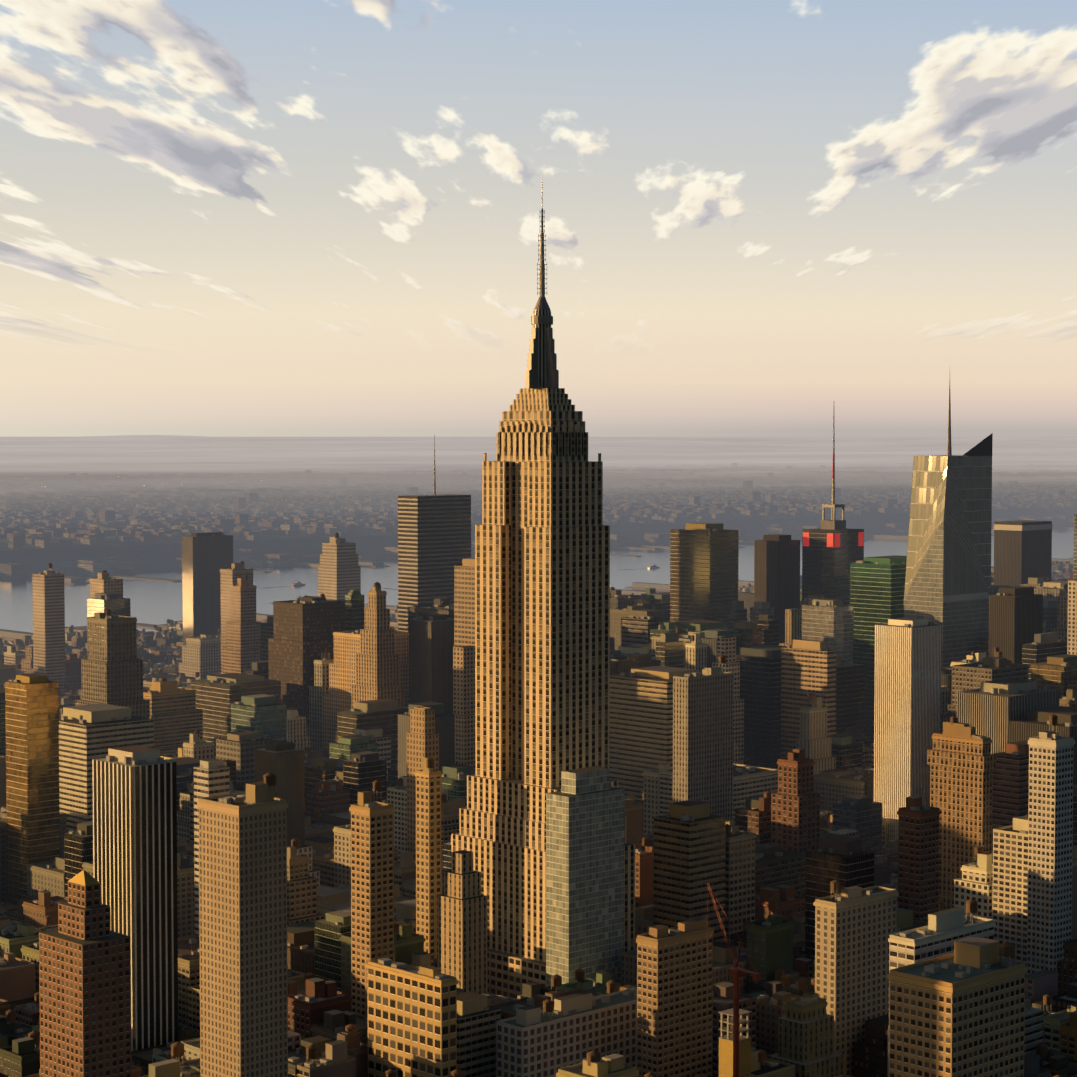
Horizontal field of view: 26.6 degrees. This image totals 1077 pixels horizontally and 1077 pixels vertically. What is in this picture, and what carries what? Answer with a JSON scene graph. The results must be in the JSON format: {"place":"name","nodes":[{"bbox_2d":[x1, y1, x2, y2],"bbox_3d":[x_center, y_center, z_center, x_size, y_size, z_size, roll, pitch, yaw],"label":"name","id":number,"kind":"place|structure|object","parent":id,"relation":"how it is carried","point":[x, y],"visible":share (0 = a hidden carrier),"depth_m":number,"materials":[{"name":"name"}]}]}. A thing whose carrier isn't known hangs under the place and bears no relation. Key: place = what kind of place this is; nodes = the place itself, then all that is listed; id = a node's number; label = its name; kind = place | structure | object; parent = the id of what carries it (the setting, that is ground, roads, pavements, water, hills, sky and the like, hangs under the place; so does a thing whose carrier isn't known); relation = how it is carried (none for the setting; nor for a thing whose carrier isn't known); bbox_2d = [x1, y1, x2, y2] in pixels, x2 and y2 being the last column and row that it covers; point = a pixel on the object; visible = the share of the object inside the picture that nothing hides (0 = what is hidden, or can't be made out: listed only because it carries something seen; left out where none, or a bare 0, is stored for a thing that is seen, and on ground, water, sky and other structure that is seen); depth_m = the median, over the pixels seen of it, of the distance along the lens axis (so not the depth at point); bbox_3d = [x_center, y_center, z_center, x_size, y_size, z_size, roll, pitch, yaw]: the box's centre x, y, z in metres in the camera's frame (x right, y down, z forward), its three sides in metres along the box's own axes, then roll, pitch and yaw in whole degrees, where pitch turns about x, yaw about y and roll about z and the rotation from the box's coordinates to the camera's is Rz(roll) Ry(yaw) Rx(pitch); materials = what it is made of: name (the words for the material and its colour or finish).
{"place":"outdoors","nodes":[
{"label":"outdoors","id":0,"kind":"place"},
{"bbox_2d":[0,526,1073,642],"bbox_3d":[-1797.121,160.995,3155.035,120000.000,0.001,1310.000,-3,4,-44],"label":"river","id":1,"kind":"structure","parent":0,"point":[156,602],"depth_m":4597.78,"materials":[{"name":"grey liquid"}]},
{"bbox_2d":[123,564,659,603],"bbox_3d":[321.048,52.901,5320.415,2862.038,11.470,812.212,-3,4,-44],"label":"waterfront buildings","id":2,"kind":"structure","parent":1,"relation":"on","point":[298,583],"depth_m":4567.52,"materials":[{"name":"paint"}]},
{"bbox_2d":[0,437,1076,503],"bbox_3d":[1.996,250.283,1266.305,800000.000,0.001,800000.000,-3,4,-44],"label":"ground","id":3,"kind":"structure","parent":0,"point":[51,463],"depth_m":25505.86,"materials":[{"name":"grey"}]},
{"bbox_2d":[0,555,1073,639],"bbox_3d":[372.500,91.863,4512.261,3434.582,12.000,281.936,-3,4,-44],"label":"hudson piers","id":4,"kind":"structure","parent":3,"relation":"on","point":[9,634],"depth_m":3901.75,"materials":[{"name":"concrete"}]},
{"bbox_2d":[0,463,1076,579],"bbox_3d":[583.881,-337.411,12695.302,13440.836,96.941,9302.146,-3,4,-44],"label":"new jersey buildings","id":5,"kind":"structure","parent":3,"relation":"on","point":[276,505],"depth_m":8522.60,"materials":[{"name":"grey"}]},
{"bbox_2d":[0,0,1076,436],"bbox_3d":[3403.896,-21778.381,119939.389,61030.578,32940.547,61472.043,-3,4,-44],"label":"sky","id":6,"kind":"structure","parent":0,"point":[322,218],"depth_m":120041.01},
{"bbox_2d":[0,478,1076,580],"bbox_3d":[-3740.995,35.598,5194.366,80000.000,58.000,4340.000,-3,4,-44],"label":"new jersey palisades","id":7,"kind":"structure","parent":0,"point":[159,555],"depth_m":5627.00,"materials":[{"name":"grey"}]},
{"bbox_2d":[0,435,1076,450],"bbox_3d":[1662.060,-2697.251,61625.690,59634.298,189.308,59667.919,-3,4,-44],"label":"hills","id":8,"kind":"structure","parent":0,"point":[731,444],"depth_m":50023.35,"materials":[{"name":"grey"}]},
{"bbox_2d":[25,527,1073,583],"bbox_3d":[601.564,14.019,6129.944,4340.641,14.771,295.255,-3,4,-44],"label":"new jersey piers","id":9,"kind":"structure","parent":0,"point":[83,580],"depth_m":5373.70,"materials":[{"name":"grey"}]},
{"bbox_2d":[317,632,1076,1076],"bbox_3d":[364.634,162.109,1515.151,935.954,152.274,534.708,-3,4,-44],"label":"city blocks","id":10,"kind":"structure","parent":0,"point":[787,844],"depth_m":1318.44,"materials":[{"name":"brown concrete"}]},
{"bbox_2d":[738,567,1072,640],"bbox_3d":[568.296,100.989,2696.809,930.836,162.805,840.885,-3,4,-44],"label":"city blocks","id":11,"kind":"structure","parent":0,"point":[1054,592],"depth_m":2287.59,"materials":[{"name":"silver concrete"}]},
{"bbox_2d":[1051,561,1072,579],"bbox_3d":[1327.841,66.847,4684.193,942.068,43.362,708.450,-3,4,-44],"label":"city blocks","id":12,"kind":"structure","parent":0,"point":[1059,570],"depth_m":4773.41,"materials":[{"name":"silver concrete"}]},
{"label":"manhattan road surface","id":13,"kind":"object","parent":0,"visible":0},
{"bbox_2d":[181,1027,199,1035],"bbox_3d":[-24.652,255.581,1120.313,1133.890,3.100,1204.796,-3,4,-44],"label":"street vehicles","id":14,"kind":"object","parent":13,"relation":"on","point":[198,1032],"depth_m":1171.19,"materials":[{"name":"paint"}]},
{"bbox_2d":[451,184,634,996],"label":"skyscraper","id":15,"kind":"structure","parent":13,"relation":"on","point":[542,626],"depth_m":1242.66,"materials":[{"name":"stone"}]},
{"bbox_2d":[707,883,760,1076],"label":"tower crane","id":16,"kind":"object","parent":13,"relation":"on","point":[736,973],"visible":1,"depth_m":882.53,"materials":[{"name":"red paint"}]},
{"bbox_2d":[718,1008,751,1076],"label":"construction tower","id":17,"kind":"structure","parent":13,"relation":"on","point":[725,1046],"depth_m":894.15,"materials":[{"name":"beige concrete"}]},
{"bbox_3d":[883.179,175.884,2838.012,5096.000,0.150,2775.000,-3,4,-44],"label":"pavement blocks with kerbs","id":18,"kind":"structure","parent":13,"relation":"on","visible":0},
{"bbox_2d":[0,806,194,938],"bbox_3d":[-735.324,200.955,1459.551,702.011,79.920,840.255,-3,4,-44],"label":"city blocks","id":19,"kind":"structure","parent":18,"relation":"on","point":[47,887],"depth_m":1403.76,"materials":[{"name":"beige concrete"}]},
{"bbox_2d":[0,625,220,713],"bbox_3d":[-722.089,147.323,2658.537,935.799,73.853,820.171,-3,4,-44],"label":"city blocks","id":20,"kind":"structure","parent":18,"relation":"on","point":[197,658],"depth_m":2720.27,"materials":[{"name":"grey concrete"}]},
{"bbox_2d":[137,605,397,653],"bbox_3d":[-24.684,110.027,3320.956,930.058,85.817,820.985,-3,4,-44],"label":"city blocks","id":21,"kind":"structure","parent":18,"relation":"on","point":[169,635],"depth_m":3223.47,"materials":[{"name":"silver concrete"}]},
{"bbox_2d":[0,838,853,1076],"bbox_3d":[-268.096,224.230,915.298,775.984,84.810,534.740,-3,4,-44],"label":"city blocks","id":22,"kind":"structure","parent":18,"relation":"on","point":[327,1032],"depth_m":1087.87,"materials":[{"name":"brown concrete"}]},
{"bbox_2d":[0,581,1046,886],"bbox_3d":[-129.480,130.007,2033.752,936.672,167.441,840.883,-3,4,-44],"label":"city blocks","id":23,"kind":"structure","parent":18,"relation":"on","point":[304,731],"depth_m":1841.79,"materials":[{"name":"brown concrete"}]},
{"bbox_2d":[5,378,1076,1076],"bbox_3d":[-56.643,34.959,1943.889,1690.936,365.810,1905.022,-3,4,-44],"label":"skyscrapers","id":24,"kind":"structure","parent":18,"relation":"on","point":[945,988],"depth_m":1191.78,"materials":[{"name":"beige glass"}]},
{"bbox_2d":[631,575,801,594],"bbox_3d":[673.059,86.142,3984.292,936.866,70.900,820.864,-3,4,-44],"label":"city blocks","id":25,"kind":"structure","parent":18,"relation":"on","point":[744,589],"depth_m":4195.22,"materials":[{"name":"silver concrete"}]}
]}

